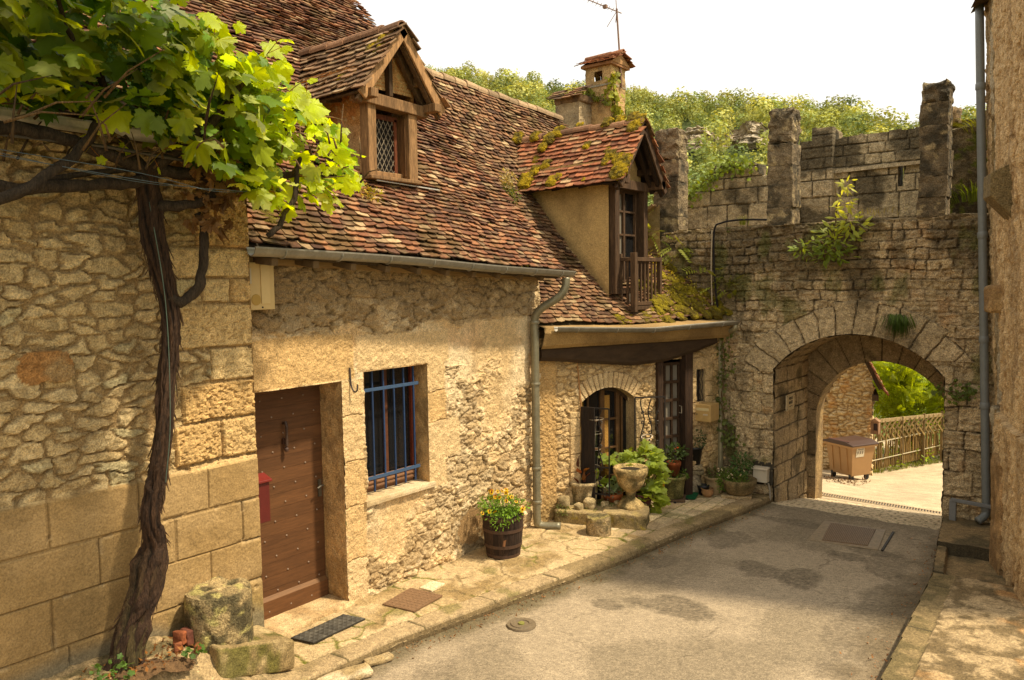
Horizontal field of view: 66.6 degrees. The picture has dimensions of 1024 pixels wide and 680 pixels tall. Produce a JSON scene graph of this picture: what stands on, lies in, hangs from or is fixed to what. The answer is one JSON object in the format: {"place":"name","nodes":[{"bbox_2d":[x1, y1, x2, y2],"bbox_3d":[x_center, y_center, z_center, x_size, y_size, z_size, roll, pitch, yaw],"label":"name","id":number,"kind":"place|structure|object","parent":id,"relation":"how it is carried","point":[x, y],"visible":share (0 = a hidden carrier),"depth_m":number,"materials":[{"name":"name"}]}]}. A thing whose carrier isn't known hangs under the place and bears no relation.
{"place":"outdoors","nodes":[
{"label":"outdoors","id":0,"kind":"place"},
{"bbox_2d":[41,488,772,679],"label":"pavement","id":1,"kind":"structure","parent":0,"point":[478,582],"depth_m":8.02,"materials":[{"name":"stone"}]},
{"bbox_2d":[0,0,264,679],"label":"stone house","id":2,"kind":"structure","parent":1,"relation":"on","point":[80,323],"depth_m":5.48,"materials":[{"name":"stone"}]},
{"bbox_2d":[102,656,194,679],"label":"soil","id":3,"kind":"structure","parent":1,"relation":"on","point":[177,664],"depth_m":5.39,"materials":[{"name":"brown soil"}]},
{"bbox_2d":[89,653,135,679],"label":"weed","id":4,"kind":"object","parent":3,"relation":"on","point":[123,664],"visible":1,"depth_m":5.13,"materials":[{"name":"green plant"}]},
{"bbox_2d":[80,636,193,679],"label":"leaf litter","id":5,"kind":"object","parent":3,"relation":"on","point":[151,662],"visible":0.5,"depth_m":5.41,"materials":[{"name":"brown plant"}]},
{"bbox_2d":[0,0,379,672],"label":"grape vine","id":6,"kind":"object","parent":3,"relation":"on","point":[64,62],"visible":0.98,"depth_m":5.30,"materials":[{"name":"green plant"}]},
{"bbox_2d":[173,641,183,652],"bbox_3d":[-2.393,2.203,5.593,0.065,0.073,0.041,-4,5,-34],"label":"brick piece","id":7,"kind":"object","parent":1,"relation":"on","point":[176,646],"visible":0.89,"depth_m":5.58,"materials":[{"name":"brick"}]},
{"bbox_2d":[173,630,186,644],"bbox_3d":[-2.418,2.164,5.673,0.098,0.105,0.053,0,4,15],"label":"brick piece","id":8,"kind":"object","parent":1,"relation":"on","point":[179,635],"visible":0.87,"depth_m":5.66,"materials":[{"name":"brick"}]},
{"bbox_2d":[180,627,193,645],"bbox_3d":[-2.408,2.198,5.784,0.110,0.118,0.066,2,5,38],"label":"brick piece","id":9,"kind":"object","parent":1,"relation":"on","point":[189,637],"visible":0.66,"depth_m":5.75,"materials":[{"name":"brick"}]},
{"bbox_2d":[181,643,206,659],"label":"weed","id":10,"kind":"object","parent":1,"relation":"on","point":[188,651],"visible":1,"depth_m":5.54,"materials":[{"name":"green plant"}]},
{"bbox_2d":[194,642,201,653],"bbox_3d":[-2.283,2.233,5.660,0.045,0.066,0.068,0,4,7],"label":"brick piece","id":11,"kind":"object","parent":1,"relation":"on","point":[195,647],"visible":0.69,"depth_m":5.63,"materials":[{"name":"brick"}]},
{"bbox_2d":[209,625,294,678],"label":"stone slab","id":12,"kind":"object","parent":1,"relation":"on","point":[266,651],"depth_m":5.97,"materials":[{"name":"beige stone"}]},
{"bbox_2d":[184,576,253,653],"bbox_3d":[-2.252,2.121,5.997,0.493,0.460,0.495,2,5,38],"label":"stone block","id":13,"kind":"object","parent":12,"relation":"on","point":[218,610],"depth_m":5.82,"materials":[{"name":"grey stone"}]},
{"bbox_2d":[291,614,364,643],"bbox_3d":[-1.653,2.596,7.043,0.250,0.028,0.660,2,5,38],"label":"doormat","id":14,"kind":"object","parent":1,"relation":"on","point":[319,632],"visible":1,"depth_m":7.01,"materials":[{"name":"rubber"}]},
{"bbox_2d":[184,0,575,635],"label":"stone house","id":15,"kind":"structure","parent":1,"relation":"on","point":[395,344],"depth_m":8.21,"materials":[{"name":"stone"}]},
{"bbox_2d":[249,262,274,309],"bbox_3d":[-2.172,-0.457,6.623,0.111,0.400,0.300,2,5,38],"label":"meter box","id":16,"kind":"object","parent":15,"relation":"attached to","point":[262,287],"visible":0.67,"depth_m":6.61,"materials":[{"name":"plastic"}]},
{"bbox_2d":[258,472,271,523],"bbox_3d":[-2.300,1.434,6.998,0.130,0.429,0.275,2,5,38],"label":"mailbox","id":17,"kind":"object","parent":15,"relation":"attached to","point":[264,492],"visible":0.47,"depth_m":7.02,"materials":[{"name":"paint"}]},
{"bbox_2d":[254,384,328,619],"bbox_3d":[-2.164,1.509,7.311,0.120,2.149,1.015,2,5,38],"label":"door","id":18,"kind":"structure","parent":15,"relation":"in","point":[288,421],"depth_m":7.43,"materials":[{"name":"brown wood"}]},
{"bbox_2d":[358,182,379,200],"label":"roof plant","id":19,"kind":"object","parent":15,"relation":"on","point":[369,192],"visible":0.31,"depth_m":7.84,"materials":[{"name":"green plant"}]},
{"bbox_2d":[367,187,383,203],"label":"roof plant","id":20,"kind":"object","parent":15,"relation":"on","point":[373,191],"visible":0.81,"depth_m":7.90,"materials":[{"name":"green plant"}]},
{"bbox_2d":[364,366,419,491],"bbox_3d":[-1.304,0.927,8.181,0.205,1.320,0.925,2,5,38],"label":"window","id":21,"kind":"structure","parent":15,"relation":"in","point":[390,430],"depth_m":8.24,"materials":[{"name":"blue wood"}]},
{"bbox_2d":[382,588,442,612],"bbox_3d":[-0.979,2.551,7.657,0.403,0.022,0.455,2,5,31],"label":"access cover","id":22,"kind":"object","parent":1,"relation":"on","point":[413,600],"visible":1,"depth_m":7.63,"materials":[{"name":"metal"}]},
{"bbox_2d":[419,580,444,591],"bbox_3d":[-0.821,2.527,8.003,0.160,0.020,0.220,2,5,32],"label":"stone patch","id":23,"kind":"object","parent":1,"relation":"on","point":[431,586],"visible":1,"depth_m":7.97,"materials":[{"name":"beige stone"}]},
{"bbox_2d":[477,488,529,559],"bbox_3d":[-0.124,2.077,8.926,0.639,0.785,0.648,2,5,38],"label":"barrel planter","id":24,"kind":"object","parent":1,"relation":"on","point":[502,526],"visible":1,"depth_m":8.77,"materials":[{"name":"wood"}]},
{"bbox_2d":[424,49,739,521],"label":"stone house","id":25,"kind":"structure","parent":1,"relation":"on","point":[588,172],"depth_m":11.04,"materials":[{"name":"stone"}]},
{"bbox_2d":[499,168,522,203],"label":"roof plant","id":26,"kind":"object","parent":25,"relation":"on","point":[506,184],"visible":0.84,"depth_m":10.95,"materials":[{"name":"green plant"}]},
{"bbox_2d":[581,407,594,498],"bbox_3d":[1.003,1.504,10.282,0.190,1.250,0.020,1,5,28],"label":"shutter","id":27,"kind":"object","parent":25,"relation":"attached to","point":[587,437],"visible":0.71,"depth_m":10.26,"materials":[{"name":"brown wood"}]},
{"bbox_2d":[582,88,612,105],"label":"ivy","id":28,"kind":"object","parent":25,"relation":"attached to","point":[595,98],"visible":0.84,"depth_m":14.55,"materials":[{"name":"green plant"}]},
{"bbox_2d":[595,407,609,496],"bbox_3d":[1.107,1.468,10.271,0.376,1.170,0.018,1,5,25],"label":"iron shutter","id":29,"kind":"object","parent":25,"relation":"attached to","point":[601,467],"visible":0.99,"depth_m":10.22,"materials":[{"name":"black metal"}]},
{"bbox_2d":[580,387,627,499],"bbox_3d":[1.220,1.472,10.753,0.910,1.690,0.040,-3,5,-29],"label":"window","id":30,"kind":"structure","parent":25,"relation":"in","point":[612,398],"depth_m":10.82,"materials":[{"name":"brown wood"}]},
{"bbox_2d":[588,0,622,87],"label":"antenna","id":31,"kind":"object","parent":25,"relation":"attached to","point":[605,6],"visible":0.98,"depth_m":14.57,"materials":[{"name":"metal"}]},
{"bbox_2d":[603,71,626,121],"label":"ivy","id":32,"kind":"object","parent":25,"relation":"attached to","point":[616,108],"visible":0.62,"depth_m":14.45,"materials":[{"name":"green plant"}]},
{"bbox_2d":[634,396,665,498],"bbox_3d":[1.908,1.499,10.786,0.436,1.450,0.018,-1,4,-5],"label":"iron shutter","id":33,"kind":"object","parent":25,"relation":"attached to","point":[657,411],"visible":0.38,"depth_m":10.75,"materials":[{"name":"black metal"}]},
{"bbox_2d":[641,434,652,442],"bbox_3d":[1.855,1.361,10.721,0.163,0.117,0.162,-1,4,-5],"label":"pot holder","id":34,"kind":"object","parent":33,"relation":"hanging from","point":[648,437],"visible":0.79,"depth_m":10.73,"materials":[{"name":"metal"}]},
{"bbox_2d":[663,361,681,477],"bbox_3d":[2.257,1.285,11.156,0.450,1.934,0.113,-3,5,-29],"label":"door","id":35,"kind":"structure","parent":25,"relation":"in","point":[671,370],"depth_m":11.20,"materials":[{"name":"brown wood"}]},
{"bbox_2d":[648,249,710,309],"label":"roof weeds","id":36,"kind":"object","parent":25,"relation":"on","point":[681,284],"visible":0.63,"depth_m":11.61,"materials":[{"name":"green plant"}]},
{"bbox_2d":[648,203,744,303],"bbox_3d":[2.600,-1.410,11.905,2.067,1.726,0.900,2,5,32],"label":"fern","id":37,"kind":"object","parent":25,"relation":"on","point":[734,293],"visible":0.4,"depth_m":11.69,"materials":[{"name":"green plant"}]},
{"bbox_2d":[696,369,702,400],"bbox_3d":[2.706,0.652,11.387,0.160,0.474,0.111,-3,5,-29],"label":"window","id":38,"kind":"structure","parent":25,"relation":"in","point":[698,376],"depth_m":11.36,"materials":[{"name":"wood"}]},
{"bbox_2d":[695,402,718,421],"bbox_3d":[2.835,1.044,11.349,0.240,0.250,0.311,2,5,38],"label":"mailbox","id":39,"kind":"object","parent":25,"relation":"attached to","point":[707,412],"visible":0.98,"depth_m":11.24,"materials":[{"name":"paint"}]},
{"bbox_2d":[695,405,709,421],"bbox_3d":[2.745,1.054,11.234,0.222,0.232,0.006,2,5,38],"label":"door panel","id":40,"kind":"structure","parent":39,"relation":"in","point":[699,417],"depth_m":11.23,"materials":[{"name":"paint"}]},
{"bbox_2d":[586,513,610,537],"bbox_3d":[1.070,2.295,9.635,0.312,0.253,0.312,2,5,38],"label":"stone stump","id":41,"kind":"object","parent":1,"relation":"on","point":[598,524],"visible":1,"depth_m":9.52,"materials":[{"name":"grey stone"}]},
{"bbox_2d":[554,495,649,530],"bbox_3d":[1.253,2.272,10.420,1.202,0.279,1.099,0,4,16],"label":"stone ledge","id":42,"kind":"object","parent":1,"relation":"on","point":[639,519],"visible":0.46,"depth_m":9.95,"materials":[{"name":"beige stone"}]},
{"bbox_2d":[557,495,569,508],"bbox_3d":[0.680,2.117,10.203,0.164,0.162,0.175,0,4,13],"label":"rubble stone","id":43,"kind":"object","parent":42,"relation":"on","point":[563,500],"visible":0.97,"depth_m":10.13,"materials":[{"name":"beige stone"}]},
{"bbox_2d":[574,502,583,509],"bbox_3d":[0.866,2.170,10.114,0.129,0.111,0.118,2,5,38],"label":"rubble stone","id":44,"kind":"object","parent":42,"relation":"on","point":[578,506],"visible":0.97,"depth_m":10.07,"materials":[{"name":"beige stone"}]},
{"bbox_2d":[553,501,616,515],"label":"creeping plant","id":45,"kind":"object","parent":42,"relation":"on","point":[583,504],"visible":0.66,"depth_m":10.08,"materials":[{"name":"green plant"}]},
{"bbox_2d":[583,497,595,508],"bbox_3d":[1.007,2.121,10.138,0.158,0.148,0.150,2,5,38],"label":"rubble stone","id":46,"kind":"object","parent":42,"relation":"on","point":[589,502],"visible":1,"depth_m":10.09,"materials":[{"name":"beige stone"}]},
{"bbox_2d":[569,363,610,503],"bbox_3d":[0.959,1.123,10.422,0.680,2.200,0.591,2,5,38],"label":"climbing plant","id":47,"kind":"object","parent":42,"relation":"on","point":[581,492],"visible":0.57,"depth_m":10.28,"materials":[{"name":"green plant"}]},
{"bbox_2d":[601,501,608,506],"bbox_3d":[1.210,2.148,10.197,0.099,0.100,0.091,-2,4,-16],"label":"rubble stone","id":48,"kind":"object","parent":42,"relation":"on","point":[604,503],"visible":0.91,"depth_m":10.16,"materials":[{"name":"brown stone"}]},
{"bbox_2d":[599,475,624,503],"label":"potted plant","id":49,"kind":"object","parent":42,"relation":"on","point":[616,492],"visible":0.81,"depth_m":10.32,"materials":[{"name":"green plant"}]},
{"bbox_2d":[613,463,647,510],"bbox_3d":[1.538,1.905,10.102,0.451,0.539,0.451,2,5,38],"label":"stone urn","id":50,"kind":"object","parent":42,"relation":"on","point":[630,480],"visible":1,"depth_m":9.98,"materials":[{"name":"grey stone"}]},
{"bbox_2d":[598,438,671,513],"bbox_3d":[1.665,1.887,10.562,1.010,1.083,0.676,0,4,8],"label":"potted plant","id":51,"kind":"object","parent":1,"relation":"on","point":[652,488],"visible":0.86,"depth_m":10.46,"materials":[{"name":"green plant"}]},
{"bbox_2d":[666,469,689,503],"bbox_3d":[2.291,2.040,11.080,0.453,0.466,0.448,-1,4,-6],"label":"stone planter","id":52,"kind":"object","parent":1,"relation":"on","point":[675,489],"visible":0.62,"depth_m":10.95,"materials":[{"name":"grey stone"}]},
{"bbox_2d":[663,442,689,475],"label":"potted plant","id":53,"kind":"object","parent":52,"relation":"in","point":[674,465],"visible":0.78,"depth_m":11.03,"materials":[{"name":"green plant"}]},
{"bbox_2d":[686,492,698,499],"bbox_3d":[2.513,2.234,11.293,0.335,0.014,0.431,1,4,21],"label":"doormat","id":54,"kind":"object","parent":1,"relation":"on","point":[693,495],"visible":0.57,"depth_m":11.20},
{"bbox_2d":[693,464,703,491],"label":"stone plinth","id":55,"kind":"structure","parent":1,"relation":"on","point":[698,471],"depth_m":11.35,"materials":[{"name":"grey stone"}]},
{"bbox_2d":[693,427,706,464],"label":"potted plant","id":56,"kind":"object","parent":55,"relation":"on","point":[697,452],"visible":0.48,"depth_m":11.33,"materials":[{"name":"green plant"}]},
{"bbox_2d":[697,483,709,495],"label":"potted plant","id":57,"kind":"object","parent":1,"relation":"on","point":[705,486],"visible":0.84,"depth_m":11.30,"materials":[{"name":"green plant"}]},
{"bbox_2d":[701,487,713,497],"bbox_3d":[2.816,2.188,11.238,0.190,0.144,0.190,2,5,38],"label":"flower pot","id":58,"kind":"object","parent":1,"relation":"on","point":[709,492],"visible":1,"depth_m":11.18,"materials":[{"name":"brown ceramic"}]},
{"bbox_2d":[704,459,726,494],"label":"potted plant","id":59,"kind":"object","parent":1,"relation":"on","point":[711,479],"visible":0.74,"depth_m":11.32,"materials":[{"name":"green plant"}]},
{"bbox_2d":[721,492,751,499],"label":"stone block","id":60,"kind":"structure","parent":1,"relation":"on","point":[728,495],"depth_m":11.06,"materials":[{"name":"beige stone"}]},
{"bbox_2d":[715,450,756,495],"bbox_3d":[3.198,1.895,11.147,0.590,0.610,0.500,0,4,16],"label":"flower bowl","id":61,"kind":"object","parent":60,"relation":"on","point":[738,484],"visible":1,"depth_m":11.09,"materials":[{"name":"grey stone"}]},
{"bbox_2d":[346,401,939,524],"bbox_3d":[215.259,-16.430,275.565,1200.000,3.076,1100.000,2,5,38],"label":"ground","id":62,"kind":"structure","parent":0,"point":[884,427],"depth_m":29.38,"materials":[{"name":"plant"}]},
{"bbox_2d":[362,438,943,679],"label":"road","id":63,"kind":"structure","parent":0,"point":[772,592],"depth_m":7.60,"materials":[{"name":"grey asphalt"}]},
{"bbox_2d":[317,662,372,679],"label":"loose stone","id":64,"kind":"object","parent":63,"relation":"on","point":[360,671],"visible":0.99,"depth_m":6.33,"materials":[{"name":"beige stone"}]},
{"bbox_2d":[363,652,393,666],"bbox_3d":[-1.132,2.712,6.608,0.253,0.062,0.100,-4,5,-34],"label":"loose stone","id":65,"kind":"object","parent":63,"relation":"on","point":[383,658],"visible":0.88,"depth_m":6.59,"materials":[{"name":"beige stone"}]},
{"bbox_2d":[506,617,535,631],"bbox_3d":[0.088,2.658,7.303,0.280,0.028,0.280,2,5,38],"label":"manhole cover","id":66,"kind":"object","parent":63,"relation":"on","point":[521,624],"visible":1,"depth_m":7.28,"materials":[{"name":"metal"}]},
{"bbox_2d":[385,510,936,679],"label":"leaf litter","id":67,"kind":"object","parent":63,"relation":"on","point":[653,558],"visible":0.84,"depth_m":7.99,"materials":[{"name":"brown plant"}]},
{"bbox_2d":[648,78,994,522],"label":"town gate","id":68,"kind":"structure","parent":63,"relation":"on","point":[806,334],"depth_m":11.01,"materials":[{"name":"grey stone"}]},
{"bbox_2d":[688,151,757,207],"bbox_3d":[3.325,-2.639,13.021,1.558,0.935,0.270,2,5,38],"label":"ivy","id":69,"kind":"object","parent":68,"relation":"attached to","point":[726,167],"visible":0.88,"depth_m":12.90,"materials":[{"name":"green plant"}]},
{"bbox_2d":[715,312,745,447],"bbox_3d":[3.110,0.589,11.424,0.677,2.022,0.199,2,5,38],"label":"ivy","id":70,"kind":"object","parent":68,"relation":"attached to","point":[725,422],"visible":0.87,"depth_m":11.42,"materials":[{"name":"green plant"}]},
{"bbox_2d":[711,219,766,306],"bbox_3d":[3.262,-1.036,11.254,0.807,1.407,0.045,2,5,32],"label":"cable","id":71,"kind":"object","parent":68,"relation":"attached to","point":[713,231],"visible":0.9,"depth_m":11.43,"materials":[{"name":"rubber"}]},
{"bbox_2d":[739,214,750,224],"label":"grass tuft","id":72,"kind":"object","parent":68,"relation":"on","point":[744,222],"visible":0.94,"depth_m":11.20,"materials":[{"name":"green plant"}]},
{"bbox_2d":[752,461,773,499],"bbox_3d":[3.590,2.027,11.232,0.303,0.545,0.194,2,5,38],"label":"utility box","id":73,"kind":"object","parent":68,"relation":"attached to","point":[762,474],"visible":0.91,"depth_m":11.18,"materials":[{"name":"plastic"}]},
{"bbox_2d":[786,393,793,410],"bbox_3d":[4.091,0.911,11.470,0.024,0.235,0.330,2,5,38],"label":"sign","id":74,"kind":"object","parent":68,"relation":"attached to","point":[789,401],"visible":1,"depth_m":11.44,"materials":[{"name":"paint"}]},
{"bbox_2d":[788,175,874,268],"bbox_3d":[4.216,-1.544,10.299,1.082,1.207,0.482,2,5,38],"label":"wild shrub","id":75,"kind":"object","parent":68,"relation":"attached to","point":[843,227],"visible":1,"depth_m":10.22,"materials":[{"name":"green plant"}]},
{"bbox_2d":[848,207,910,216],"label":"grass tuft","id":76,"kind":"object","parent":68,"relation":"attached to","point":[867,212],"visible":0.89,"depth_m":9.97,"materials":[{"name":"green plant"}]},
{"bbox_2d":[877,314,915,340],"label":"grass tuft","id":77,"kind":"object","parent":68,"relation":"attached to","point":[898,323],"visible":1,"depth_m":9.97,"materials":[{"name":"green plant"}]},
{"bbox_2d":[930,379,979,407],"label":"ivy","id":78,"kind":"object","parent":68,"relation":"attached to","point":[967,393],"visible":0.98,"depth_m":9.62,"materials":[{"name":"green plant"}]},
{"bbox_2d":[950,180,976,202],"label":"grass tuft","id":79,"kind":"object","parent":68,"relation":"attached to","point":[973,196],"visible":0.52,"depth_m":10.34,"materials":[{"name":"green plant"}]},
{"bbox_2d":[952,114,975,133],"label":"grass tuft","id":80,"kind":"object","parent":68,"relation":"attached to","point":[966,125],"visible":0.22,"depth_m":10.35,"materials":[{"name":"green plant"}]},
{"bbox_2d":[822,474,869,485],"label":"leaf litter","id":81,"kind":"object","parent":63,"relation":"on","point":[848,481],"visible":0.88,"depth_m":14.87,"materials":[{"name":"beige plant"}]},
{"bbox_2d":[823,435,878,479],"bbox_3d":[6.694,2.340,15.444,0.700,0.806,0.760,-3,4,-23],"label":"wheelie bin","id":82,"kind":"object","parent":63,"relation":"on","point":[851,457],"visible":0.93,"depth_m":15.22,"materials":[{"name":"plastic"}]},
{"bbox_2d":[808,520,893,550],"bbox_3d":[4.234,2.429,9.713,0.847,0.027,0.902,2,5,34],"label":"drain cover","id":83,"kind":"object","parent":63,"relation":"on","point":[838,533],"visible":1,"depth_m":9.68,"materials":[{"name":"metal"}]},
{"bbox_2d":[822,362,888,475],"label":"stone barn","id":84,"kind":"structure","parent":63,"relation":"on","point":[852,398],"depth_m":16.34,"materials":[{"name":"stone"}]},
{"bbox_2d":[870,417,879,434],"bbox_3d":[7.390,1.745,15.867,0.180,0.330,0.160,2,5,38],"label":"birdhouse","id":85,"kind":"object","parent":84,"relation":"attached to","point":[875,426],"visible":1,"depth_m":15.81,"materials":[{"name":"wood"}]},
{"bbox_2d":[822,492,941,514],"bbox_3d":[5.886,2.565,12.049,2.566,0.024,0.190,3,5,41],"label":"drain grate","id":86,"kind":"object","parent":63,"relation":"on","point":[877,502],"visible":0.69,"depth_m":12.19,"materials":[{"name":"metal"}]},
{"bbox_2d":[872,361,932,452],"bbox_3d":[9.400,1.314,18.949,1.734,3.416,2.637,2,5,38],"label":"ash tree","id":87,"kind":"object","parent":63,"relation":"on","point":[901,383],"visible":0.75,"depth_m":18.34,"materials":[{"name":"green plant"}]},
{"bbox_2d":[875,435,941,469],"bbox_3d":[9.973,2.610,18.369,4.731,0.782,1.024,-3,5,-28],"label":"hedge","id":88,"kind":"object","parent":63,"relation":"on","point":[928,457],"visible":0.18,"depth_m":17.62,"materials":[{"name":"green plant"}]},
{"bbox_2d":[881,405,940,464],"bbox_3d":[9.287,2.239,18.247,1.378,1.512,1.087,2,5,38],"label":"hazel bush","id":89,"kind":"object","parent":63,"relation":"on","point":[930,424],"visible":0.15,"depth_m":17.95,"materials":[{"name":"green plant"}]},
{"bbox_2d":[918,375,944,434],"bbox_3d":[10.431,1.683,18.593,1.710,2.709,2.259,2,5,38],"label":"ash tree","id":90,"kind":"object","parent":63,"relation":"on","point":[936,404],"visible":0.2,"depth_m":18.32,"materials":[{"name":"green plant"}]},
{"bbox_2d":[970,0,1023,605],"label":"stone house","id":91,"kind":"structure","parent":63,"relation":"on","point":[1000,185],"depth_m":8.06,"materials":[{"name":"stone"}]},
{"bbox_2d":[354,0,986,126],"label":"sky","id":92,"kind":"structure","parent":0,"point":[881,52],"materials":[{"name":"white"}]},
{"bbox_2d":[505,93,921,376],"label":"hill","id":93,"kind":"structure","parent":0,"point":[686,124],"depth_m":149.64,"materials":[{"name":"green plant"}]},
{"bbox_2d":[685,125,718,150],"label":"cliff","id":94,"kind":"structure","parent":93,"relation":"on","point":[694,133],"depth_m":148.41,"materials":[{"name":"stone"}]},
{"bbox_2d":[425,60,986,210],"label":"forest","id":95,"kind":"object","parent":93,"relation":"on","point":[850,120],"visible":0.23,"depth_m":164.11,"materials":[{"name":"green plant"}]},
{"bbox_2d":[719,120,768,150],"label":"cliff","id":96,"kind":"structure","parent":93,"relation":"on","point":[747,132],"depth_m":146.59,"materials":[{"name":"stone"}]},
{"bbox_2d":[872,456,940,472],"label":"grass verge","id":97,"kind":"object","parent":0,"point":[916,464],"depth_m":17.44,"materials":[{"name":"green plant"}]},
{"bbox_2d":[872,411,943,471],"bbox_3d":[10.217,2.174,18.187,5.889,1.158,0.229,-3,5,-30],"label":"paling fence","id":98,"kind":"object","parent":97,"relation":"on","point":[905,452],"visible":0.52,"depth_m":17.41,"materials":[{"name":"wood"}]},
{"bbox_2d":[880,515,1023,679],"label":"pavement","id":99,"kind":"structure","parent":0,"point":[966,621],"depth_m":6.93,"materials":[{"name":"stone"}]},
{"bbox_2d":[949,498,990,520],"bbox_3d":[5.675,2.110,9.513,0.598,0.302,0.095,2,5,38],"label":"guard rail","id":100,"kind":"object","parent":99,"relation":"on","point":[953,502],"visible":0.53,"depth_m":9.62,"materials":[{"name":"metal"}]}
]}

